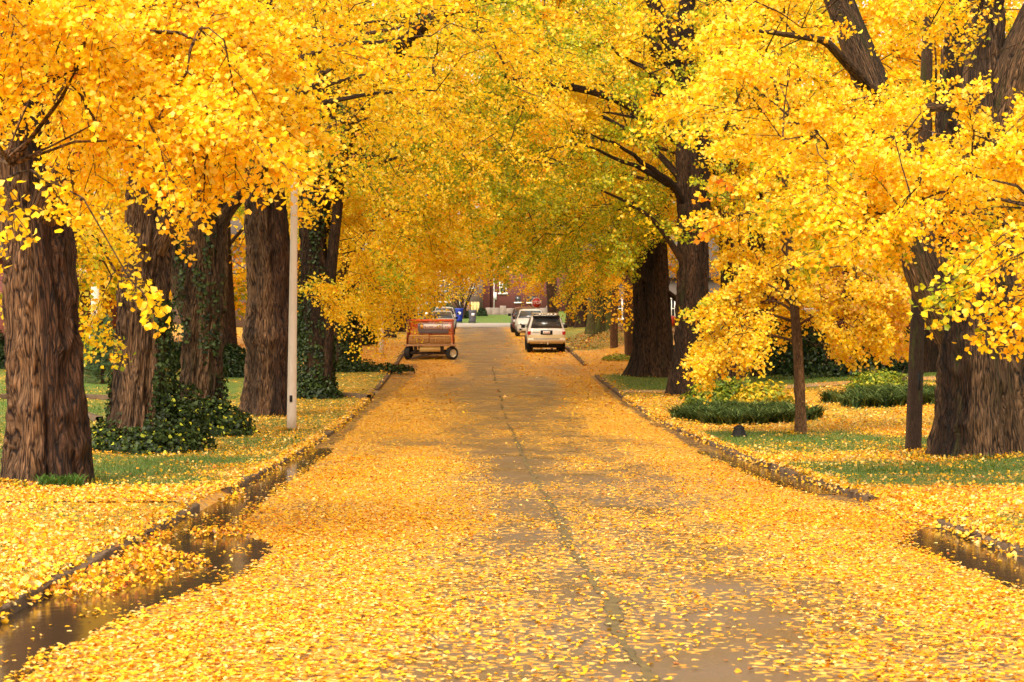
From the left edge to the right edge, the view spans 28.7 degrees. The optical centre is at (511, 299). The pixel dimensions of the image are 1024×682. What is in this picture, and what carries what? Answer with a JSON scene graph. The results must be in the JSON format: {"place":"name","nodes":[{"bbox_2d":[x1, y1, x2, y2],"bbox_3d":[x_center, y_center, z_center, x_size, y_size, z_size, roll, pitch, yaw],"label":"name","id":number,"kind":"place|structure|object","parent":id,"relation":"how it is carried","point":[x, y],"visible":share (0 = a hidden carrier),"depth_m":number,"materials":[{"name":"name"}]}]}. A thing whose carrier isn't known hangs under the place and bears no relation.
{"place":"outdoors","nodes":[
{"label":"outdoors","id":0,"kind":"place"},
{"bbox_2d":[0,488,210,500],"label":"path","id":1,"kind":"structure","parent":0,"point":[172,496],"depth_m":22.86,"materials":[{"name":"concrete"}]},
{"bbox_2d":[176,486,229,510],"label":"path","id":2,"kind":"structure","parent":0,"point":[206,502],"depth_m":22.98,"materials":[{"name":"concrete"}]},
{"bbox_2d":[0,324,420,590],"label":"lawn","id":3,"kind":"structure","parent":0,"point":[234,387],"depth_m":35.03,"materials":[{"name":"plant"}]},
{"bbox_2d":[0,329,4,368],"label":"evergreen bush","id":4,"kind":"object","parent":3,"relation":"on","point":[2,353],"visible":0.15,"depth_m":66.12,"materials":[{"name":"green plant"}]},
{"bbox_2d":[0,394,108,399],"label":"stone edging","id":5,"kind":"object","parent":3,"relation":"on","point":[90,396],"visible":0.16,"depth_m":52.84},
{"bbox_2d":[0,197,122,336],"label":"porch house","id":6,"kind":"structure","parent":3,"relation":"on","point":[98,293],"depth_m":82.00,"materials":[{"name":"white brick"}]},
{"bbox_2d":[34,473,91,487],"bbox_3d":[-5.637,2.246,24.948,0.867,0.186,0.813,0,0,0],"label":"fern tuft","id":7,"kind":"object","parent":3,"relation":"on","point":[66,481],"visible":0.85,"depth_m":24.82,"materials":[{"name":"green plant"}]},
{"bbox_2d":[0,34,174,325],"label":"yard tree","id":8,"kind":"object","parent":3,"relation":"on","point":[115,281],"visible":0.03,"depth_m":64.78,"materials":[{"name":"yellow plant"}]},
{"bbox_2d":[88,412,103,422],"bbox_3d":[-9.630,2.611,45.090,0.351,0.225,3.458,0,0,-25],"label":"stone edging","id":9,"kind":"object","parent":3,"relation":"on","point":[93,417],"visible":0.22,"depth_m":44.01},
{"bbox_2d":[83,312,114,383],"bbox_3d":[-12.610,1.504,61.219,2.028,2.340,1.833,0,0,0],"label":"spruce","id":10,"kind":"object","parent":3,"relation":"on","point":[105,361],"visible":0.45,"depth_m":61.05,"materials":[{"name":"green plant"}]},
{"bbox_2d":[3,89,244,284],"bbox_3d":[-15.008,-6.063,66.376,13.698,17.188,13.189,0,0,-29],"label":"yard tree","id":11,"kind":"object","parent":3,"relation":"on","point":[98,210],"depth_m":64.90,"materials":[{"name":"yellow plant"}]},
{"bbox_2d":[166,336,182,367],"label":"evergreen bush","id":12,"kind":"object","parent":3,"relation":"on","point":[178,349],"visible":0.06,"depth_m":72.14,"materials":[{"name":"green plant"}]},
{"bbox_2d":[0,0,361,484],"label":"ginkgo tree","id":13,"kind":"object","parent":3,"relation":"on","point":[117,54],"visible":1,"depth_m":17.18,"materials":[{"name":"yellow plant"}]},
{"bbox_2d":[74,106,332,349],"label":"yard tree","id":14,"kind":"object","parent":3,"relation":"on","point":[238,303],"visible":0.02,"depth_m":81.96,"materials":[{"name":"yellow plant"}]},
{"bbox_2d":[223,342,245,377],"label":"evergreen bush","id":15,"kind":"object","parent":3,"relation":"on","point":[236,360],"visible":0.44,"depth_m":68.94,"materials":[{"name":"green plant"}]},
{"bbox_2d":[86,8,398,347],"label":"yard tree","id":16,"kind":"object","parent":3,"relation":"on","point":[230,327],"visible":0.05,"depth_m":80.59,"materials":[{"name":"yellow plant"}]},
{"bbox_2d":[168,209,353,327],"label":"side house","id":17,"kind":"structure","parent":3,"relation":"on","point":[239,323],"depth_m":120.00,"materials":[{"name":"grey"}]},
{"bbox_2d":[287,172,297,430],"bbox_3d":[-4.697,0.085,42.700,0.223,5.620,0.223,0,0,45],"label":"metal pole","id":18,"kind":"object","parent":3,"relation":"on","point":[292,381],"visible":0.77,"depth_m":42.63,"materials":[{"name":"metal"}]},
{"bbox_2d":[62,0,549,450],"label":"ginkgo tree","id":19,"kind":"object","parent":3,"relation":"on","point":[131,394],"visible":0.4,"depth_m":34.03,"materials":[{"name":"yellow plant"}]},
{"bbox_2d":[91,299,218,454],"bbox_3d":[-6.225,1.318,34.001,2.310,2.698,2.300,0,0,0],"label":"ivy","id":20,"kind":"object","parent":19,"relation":"attached to","point":[176,434],"visible":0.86,"depth_m":33.96,"materials":[{"name":"green plant"}]},
{"bbox_2d":[59,0,570,413],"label":"ginkgo tree","id":21,"kind":"object","parent":3,"relation":"on","point":[199,375],"visible":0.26,"depth_m":41.10,"materials":[{"name":"yellow plant"}]},
{"bbox_2d":[169,215,260,436],"bbox_3d":[-6.236,0.503,40.996,2.167,4.674,2.106,0,0,0],"label":"ivy","id":22,"kind":"object","parent":21,"relation":"attached to","point":[225,421],"visible":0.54,"depth_m":40.84,"materials":[{"name":"green plant"}]},
{"bbox_2d":[180,2,454,313],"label":"yard tree","id":23,"kind":"object","parent":3,"relation":"on","point":[241,236],"visible":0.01,"depth_m":94.80,"materials":[{"name":"yellow plant"}]},
{"bbox_2d":[339,392,371,400],"bbox_3d":[-4.761,2.855,59.238,0.431,0.196,2.065,0,0,-42],"label":"stone edging","id":24,"kind":"object","parent":3,"relation":"on","point":[358,395],"visible":0.47,"depth_m":58.91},
{"bbox_2d":[360,315,377,345],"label":"evergreen bush","id":25,"kind":"object","parent":3,"relation":"on","point":[366,340],"visible":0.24,"depth_m":98.22,"materials":[{"name":"green plant"}]},
{"bbox_2d":[288,1,456,350],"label":"young ginkgo tree","id":26,"kind":"object","parent":3,"relation":"on","point":[359,331],"depth_m":90.80,"materials":[{"name":"yellow plant"}]},
{"bbox_2d":[379,196,383,354],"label":"metal pole","id":27,"kind":"object","parent":3,"relation":"on","point":[381,346],"visible":0.1,"depth_m":87.31,"materials":[{"name":"white metal"}]},
{"bbox_2d":[126,0,665,416],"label":"ginkgo tree","id":28,"kind":"object","parent":3,"relation":"on","point":[266,318],"visible":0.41,"depth_m":49.45,"materials":[{"name":"yellow plant"}]},
{"bbox_2d":[232,2,589,370],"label":"ginkgo tree","id":29,"kind":"object","parent":3,"relation":"on","point":[374,297],"visible":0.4,"depth_m":66.52,"materials":[{"name":"yellow plant"}]},
{"bbox_2d":[334,284,416,373],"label":"ivy","id":30,"kind":"object","parent":29,"relation":"attached to","point":[349,366],"visible":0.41,"depth_m":75.25,"materials":[{"name":"green plant"}]},
{"bbox_2d":[177,0,663,395],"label":"ginkgo tree","id":31,"kind":"object","parent":3,"relation":"on","point":[324,287],"visible":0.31,"depth_m":57.80,"materials":[{"name":"yellow plant"}]},
{"bbox_2d":[297,162,343,398],"bbox_3d":[-5.812,-0.574,59.199,1.694,7.124,1.807,0,0,0],"label":"ivy","id":32,"kind":"object","parent":31,"relation":"attached to","point":[305,389],"visible":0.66,"depth_m":58.92,"materials":[{"name":"green plant"}]},
{"bbox_2d":[353,2,548,343],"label":"ginkgo tree","id":33,"kind":"object","parent":3,"relation":"on","point":[460,219],"visible":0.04,"depth_m":100.28,"materials":[{"name":"yellow plant"}]},
{"bbox_2d":[367,60,544,331],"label":"ginkgo tree","id":34,"kind":"object","parent":3,"relation":"on","point":[401,329],"visible":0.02,"depth_m":130.37,"materials":[{"name":"yellow plant"}]},
{"bbox_2d":[404,81,518,328],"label":"ginkgo tree","id":35,"kind":"object","parent":3,"relation":"on","point":[472,242],"visible":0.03,"depth_m":141.03,"materials":[{"name":"yellow plant"}]},
{"bbox_2d":[384,45,566,337],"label":"ginkgo tree","id":36,"kind":"object","parent":3,"relation":"on","point":[393,335],"depth_m":113.31,"materials":[{"name":"yellow plant"}]},
{"bbox_2d":[360,309,565,322],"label":"lawn","id":37,"kind":"structure","parent":0,"point":[495,319],"depth_m":175.40,"materials":[{"name":"plant"}]},
{"bbox_2d":[428,222,462,307],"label":"brick house","id":38,"kind":"structure","parent":37,"relation":"on","point":[452,304],"depth_m":188.00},
{"bbox_2d":[455,308,462,321],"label":"wheelie bin","id":39,"kind":"object","parent":37,"relation":"on","point":[460,315],"visible":0.8,"depth_m":168.29,"materials":[{"name":"blue plastic"}]},
{"bbox_2d":[443,272,482,318],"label":"tree","id":40,"kind":"object","parent":37,"relation":"on","point":[461,304],"visible":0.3,"depth_m":177.02,"materials":[{"name":"yellow plant"}]},
{"bbox_2d":[463,245,482,308],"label":"house","id":41,"kind":"structure","parent":37,"relation":"on","point":[477,299],"depth_m":205.00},
{"bbox_2d":[476,308,487,315],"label":"clipped shrub","id":42,"kind":"object","parent":37,"relation":"on","point":[482,312],"visible":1,"depth_m":181.74,"materials":[{"name":"green plant"}]},
{"bbox_2d":[486,306,546,314],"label":"stone wall","id":43,"kind":"structure","parent":37,"relation":"on","point":[502,310],"depth_m":184.00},
{"bbox_2d":[482,217,565,310],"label":"brick house","id":44,"kind":"structure","parent":37,"relation":"on","point":[493,298],"depth_m":192.00,"materials":[{"name":"brick"}]},
{"bbox_2d":[813,7,943,143],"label":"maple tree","id":45,"kind":"object","parent":37,"relation":"on","point":[888,38],"depth_m":193.55,"materials":[{"name":"yellow plant"}]},
{"bbox_2d":[456,323,563,326],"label":"cross street","id":46,"kind":"structure","parent":0,"point":[482,324],"depth_m":162.17,"materials":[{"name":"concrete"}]},
{"bbox_2d":[468,310,476,322],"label":"wheelie bin","id":47,"kind":"object","parent":46,"relation":"on","point":[472,316],"visible":1,"depth_m":167.19,"materials":[{"name":"grey plastic"}]},
{"bbox_2d":[18,327,1023,681],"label":"road","id":48,"kind":"structure","parent":0,"point":[704,661],"depth_m":15.83,"materials":[{"name":"asphalt"}]},
{"bbox_2d":[0,503,199,620],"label":"kerb","id":49,"kind":"structure","parent":48,"relation":"on","point":[23,601],"depth_m":15.82,"materials":[{"name":"concrete"}]},
{"bbox_2d":[0,448,333,681],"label":"water","id":50,"kind":"structure","parent":48,"relation":"on","point":[59,613],"depth_m":14.45,"materials":[{"name":"brown liquid"}]},
{"bbox_2d":[219,392,374,493],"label":"kerb","id":51,"kind":"structure","parent":48,"relation":"on","point":[228,489],"depth_m":29.39,"materials":[{"name":"concrete"}]},
{"bbox_2d":[374,333,424,390],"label":"kerb","id":52,"kind":"structure","parent":48,"relation":"on","point":[378,386],"depth_m":72.21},
{"bbox_2d":[404,319,457,359],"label":"hay wagon","id":53,"kind":"object","parent":48,"relation":"on","point":[451,352],"visible":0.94,"depth_m":86.65,"materials":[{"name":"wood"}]},
{"bbox_2d":[408,335,429,343],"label":"hay bale","id":54,"kind":"object","parent":53,"relation":"on","point":[420,338],"visible":0.95,"depth_m":85.24},
{"bbox_2d":[429,335,450,343],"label":"hay bale","id":55,"kind":"object","parent":53,"relation":"on","point":[440,339],"visible":1,"depth_m":85.27},
{"bbox_2d":[430,310,457,333],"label":"hatchback car","id":56,"kind":"object","parent":48,"relation":"on","point":[443,314],"visible":0.31,"depth_m":126.75,"materials":[{"name":"beige paint"}]},
{"bbox_2d":[429,307,458,323],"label":"estate car","id":57,"kind":"object","parent":48,"relation":"on","point":[451,309],"visible":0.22,"depth_m":147.16,"materials":[{"name":"silver metal"}]},
{"bbox_2d":[0,336,1023,681],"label":"fallen leaves","id":58,"kind":"object","parent":48,"relation":"on","point":[130,556],"visible":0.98,"depth_m":14.89,"materials":[{"name":"yellow plant"}]},
{"bbox_2d":[508,307,534,331],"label":"minivan","id":59,"kind":"object","parent":48,"relation":"on","point":[514,313],"visible":0.38,"depth_m":133.23,"materials":[{"name":"white paint"}]},
{"bbox_2d":[512,309,543,335],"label":"crossover car","id":60,"kind":"object","parent":48,"relation":"on","point":[523,316],"visible":0.43,"depth_m":120.92,"materials":[{"name":"beige paint"}]},
{"bbox_2d":[521,313,566,351],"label":"off road car","id":61,"kind":"object","parent":48,"relation":"on","point":[546,331],"visible":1,"depth_m":91.32,"materials":[{"name":"beige paint"}]},
{"bbox_2d":[565,345,585,365],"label":"kerb","id":62,"kind":"structure","parent":48,"relation":"on","point":[575,355],"depth_m":87.30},
{"bbox_2d":[492,367,660,681],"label":"road seam","id":63,"kind":"object","parent":48,"relation":"on","point":[610,604],"visible":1,"depth_m":13.85,"materials":[{"name":"asphalt"}]},
{"bbox_2d":[595,374,880,502],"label":"kerb","id":64,"kind":"structure","parent":48,"relation":"on","point":[850,493],"depth_m":30.82,"materials":[{"name":"concrete"}]},
{"bbox_2d":[697,451,840,493],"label":"water","id":65,"kind":"structure","parent":48,"relation":"on","point":[756,469],"depth_m":29.08,"materials":[{"name":"brown liquid"}]},
{"bbox_2d":[898,529,1023,595],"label":"water","id":66,"kind":"structure","parent":48,"relation":"on","point":[1003,570],"depth_m":16.82,"materials":[{"name":"brown liquid"}]},
{"bbox_2d":[937,519,1023,558],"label":"kerb","id":67,"kind":"structure","parent":48,"relation":"on","point":[1003,545],"depth_m":17.65,"materials":[{"name":"concrete"}]},
{"bbox_2d":[94,0,1023,292],"label":"sky","id":68,"kind":"structure","parent":0,"point":[867,0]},
{"bbox_2d":[584,364,600,376],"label":"path","id":69,"kind":"structure","parent":0,"point":[588,369],"depth_m":76.22,"materials":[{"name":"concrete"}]},
{"bbox_2d":[589,357,867,369],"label":"driveway","id":70,"kind":"structure","parent":0,"point":[615,367],"depth_m":77.64,"materials":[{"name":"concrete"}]},
{"bbox_2d":[620,376,935,392],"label":"path","id":71,"kind":"structure","parent":0,"point":[808,384],"depth_m":62.36,"materials":[{"name":"concrete"}]},
{"bbox_2d":[564,323,1023,536],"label":"lawn","id":72,"kind":"structure","parent":0,"point":[570,332],"depth_m":41.63,"materials":[{"name":"plant"}]},
{"bbox_2d":[0,325,1023,623],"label":"fallen leaves","id":73,"kind":"object","parent":72,"relation":"on","point":[96,495],"visible":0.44,"depth_m":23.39,"materials":[{"name":"yellow plant"}]},
{"bbox_2d":[0,370,1023,587],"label":"grass","id":74,"kind":"structure","parent":72,"relation":"on","point":[983,465],"depth_m":30.79,"materials":[{"name":"plant"}]},
{"bbox_2d":[467,136,589,315],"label":"ginkgo tree","id":75,"kind":"object","parent":72,"relation":"on","point":[550,291],"visible":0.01,"depth_m":153.07,"materials":[{"name":"yellow plant"}]},
{"bbox_2d":[455,72,611,327],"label":"ginkgo tree","id":76,"kind":"object","parent":72,"relation":"on","point":[580,314],"visible":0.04,"depth_m":143.41,"materials":[{"name":"yellow plant"}]},
{"bbox_2d":[532,297,540,308],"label":"stop sign","id":77,"kind":"object","parent":72,"relation":"on","point":[536,302],"visible":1,"depth_m":149.98,"materials":[{"name":"metal"}]},
{"bbox_2d":[456,101,621,326],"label":"ginkgo tree","id":78,"kind":"object","parent":72,"relation":"on","point":[569,322],"visible":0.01,"depth_m":147.91,"materials":[{"name":"yellow plant"}]},
{"bbox_2d":[415,10,674,333],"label":"ginkgo tree","id":79,"kind":"object","parent":72,"relation":"on","point":[594,327],"visible":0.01,"depth_m":102.57,"materials":[{"name":"yellow plant"}]},
{"bbox_2d":[391,0,792,377],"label":"ginkgo tree","id":80,"kind":"object","parent":72,"relation":"on","point":[652,352],"visible":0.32,"depth_m":71.70,"materials":[{"name":"yellow plant"}]},
{"bbox_2d":[368,0,845,395],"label":"ginkgo tree","id":81,"kind":"object","parent":72,"relation":"on","point":[691,170],"visible":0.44,"depth_m":60.00,"materials":[{"name":"yellow plant"}]},
{"bbox_2d":[499,0,717,347],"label":"young ginkgo tree","id":82,"kind":"object","parent":72,"relation":"on","point":[614,335],"visible":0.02,"depth_m":91.31,"materials":[{"name":"yellow plant"}]},
{"bbox_2d":[600,353,629,360],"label":"weed clump","id":83,"kind":"object","parent":72,"relation":"on","point":[620,356],"visible":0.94,"depth_m":82.67,"materials":[{"name":"green plant"}]},
{"bbox_2d":[489,0,746,355],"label":"young ginkgo tree","id":84,"kind":"object","parent":72,"relation":"on","point":[628,322],"visible":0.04,"depth_m":86.72,"materials":[{"name":"yellow plant"}]},
{"bbox_2d":[565,323,719,349],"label":"leaf litter","id":85,"kind":"object","parent":72,"relation":"on","point":[596,335],"visible":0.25,"depth_m":99.20,"materials":[{"name":"plant"}]},
{"bbox_2d":[581,240,720,323],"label":"side house","id":86,"kind":"structure","parent":72,"relation":"on","point":[673,285],"depth_m":140.00,"materials":[{"name":"grey"}]},
{"bbox_2d":[502,4,869,297],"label":"yard tree","id":87,"kind":"object","parent":72,"relation":"on","point":[605,150],"visible":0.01,"depth_m":92.11,"materials":[{"name":"yellow plant"}]},
{"bbox_2d":[679,376,758,405],"bbox_3d":[5.790,2.535,54.551,2.458,0.921,1.599,0,0,0],"label":"garden shrub","id":88,"kind":"object","parent":72,"relation":"on","point":[722,391],"visible":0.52,"depth_m":54.24,"materials":[{"name":"green plant"}]},
{"bbox_2d":[508,0,940,383],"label":"ginkgo tree","id":89,"kind":"object","parent":72,"relation":"on","point":[721,248],"visible":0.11,"depth_m":65.32,"materials":[{"name":"yellow plant"}]},
{"bbox_2d":[730,425,747,436],"bbox_3d":[4.529,2.622,39.900,0.340,0.260,0.331,0,0,0],"label":"utility box","id":90,"kind":"object","parent":72,"relation":"on","point":[738,430],"visible":0.84,"depth_m":39.80,"materials":[{"name":"black plastic"}]},
{"bbox_2d":[661,397,828,424],"bbox_3d":[5.638,2.663,48.400,4.314,0.478,7.091,0,0,0],"label":"lilyturf bed","id":91,"kind":"object","parent":72,"relation":"on","point":[726,412],"visible":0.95,"depth_m":47.07,"materials":[{"name":"green plant"}]},
{"bbox_2d":[730,380,794,403],"bbox_3d":[6.668,2.549,53.841,1.616,0.814,1.700,0,0,-27],"label":"garden shrub","id":92,"kind":"object","parent":72,"relation":"on","point":[750,393],"visible":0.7,"depth_m":53.46,"materials":[{"name":"yellow plant"}]},
{"bbox_2d":[592,0,939,376],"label":"ginkgo tree","id":93,"kind":"object","parent":72,"relation":"on","point":[762,244],"visible":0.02,"depth_m":68.77,"materials":[{"name":"yellow plant"}]},
{"bbox_2d":[595,0,939,354],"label":"yard tree","id":94,"kind":"object","parent":72,"relation":"on","point":[782,278],"visible":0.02,"depth_m":77.80,"materials":[{"name":"yellow plant"}]},
{"bbox_2d":[672,19,926,433],"bbox_3d":[5.946,-1.367,40.741,5.489,8.528,5.385,0,0,0],"label":"young tree","id":95,"kind":"object","parent":72,"relation":"on","point":[873,313],"visible":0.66,"depth_m":40.18,"materials":[{"name":"yellow plant"}]},
{"bbox_2d":[771,313,835,373],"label":"evergreen bush","id":96,"kind":"object","parent":72,"relation":"on","point":[789,346],"visible":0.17,"depth_m":69.53,"materials":[{"name":"green plant"}]},
{"bbox_2d":[587,0,1023,458],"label":"ginkgo tree","id":97,"kind":"object","parent":72,"relation":"on","point":[955,234],"visible":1,"depth_m":23.75,"materials":[{"name":"yellow plant"}]},
{"bbox_2d":[746,325,924,378],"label":"evergreen bush","id":98,"kind":"object","parent":72,"relation":"on","point":[836,370],"visible":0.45,"depth_m":66.05,"materials":[{"name":"green plant"}]},
{"bbox_2d":[695,0,1017,335],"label":"yard tree","id":99,"kind":"object","parent":72,"relation":"on","point":[865,22],"depth_m":84.21,"materials":[{"name":"yellow plant"}]},
{"bbox_2d":[699,0,1023,372],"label":"yard tree","id":100,"kind":"object","parent":72,"relation":"on","point":[931,352],"visible":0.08,"depth_m":65.51,"materials":[{"name":"yellow plant"}]},
{"bbox_2d":[810,380,935,407],"bbox_3d":[10.082,2.460,52.828,4.419,0.614,6.775,0,0,0],"label":"lilyturf bed","id":101,"kind":"object","parent":72,"relation":"on","point":[889,395],"visible":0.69,"depth_m":51.35,"materials":[{"name":"green plant"}]},
{"bbox_2d":[842,365,907,390],"bbox_3d":[10.681,2.322,57.802,2.188,0.823,2.083,0,0,0],"label":"garden shrub","id":102,"kind":"object","parent":72,"relation":"on","point":[873,377],"visible":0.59,"depth_m":57.54,"materials":[{"name":"green plant"}]},
{"bbox_2d":[743,192,1023,336],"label":"side house","id":103,"kind":"structure","parent":72,"relation":"on","point":[842,272],"depth_m":95.00,"materials":[{"name":"red brick"}]},
{"bbox_2d":[743,0,1023,286],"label":"yard tree","id":104,"kind":"object","parent":72,"relation":"on","point":[903,279],"visible":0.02,"depth_m":77.67,"materials":[{"name":"yellow plant"}]},
{"bbox_2d":[857,317,938,371],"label":"evergreen bush","id":105,"kind":"object","parent":72,"relation":"on","point":[896,366],"visible":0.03,"depth_m":66.06,"materials":[{"name":"green plant"}]},
{"bbox_2d":[809,0,1023,318],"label":"yard tree","id":106,"kind":"object","parent":72,"relation":"on","point":[900,74],"visible":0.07,"depth_m":64.11,"materials":[{"name":"yellow plant"}]},
{"bbox_2d":[905,3,933,451],"bbox_3d":[6.905,-1.881,33.798,0.538,9.108,0.271,0,0,0],"label":"utility pole","id":107,"kind":"object","parent":72,"relation":"on","point":[913,437],"visible":0.48,"depth_m":33.70,"materials":[{"name":"brown wood"}]},
{"bbox_2d":[866,495,961,527],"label":"path","id":108,"kind":"structure","parent":0,"point":[905,507],"depth_m":21.29,"materials":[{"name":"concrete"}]},
{"bbox_2d":[887,493,1023,511],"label":"path","id":109,"kind":"structure","parent":0,"point":[967,500],"depth_m":22.17,"materials":[{"name":"plant"}]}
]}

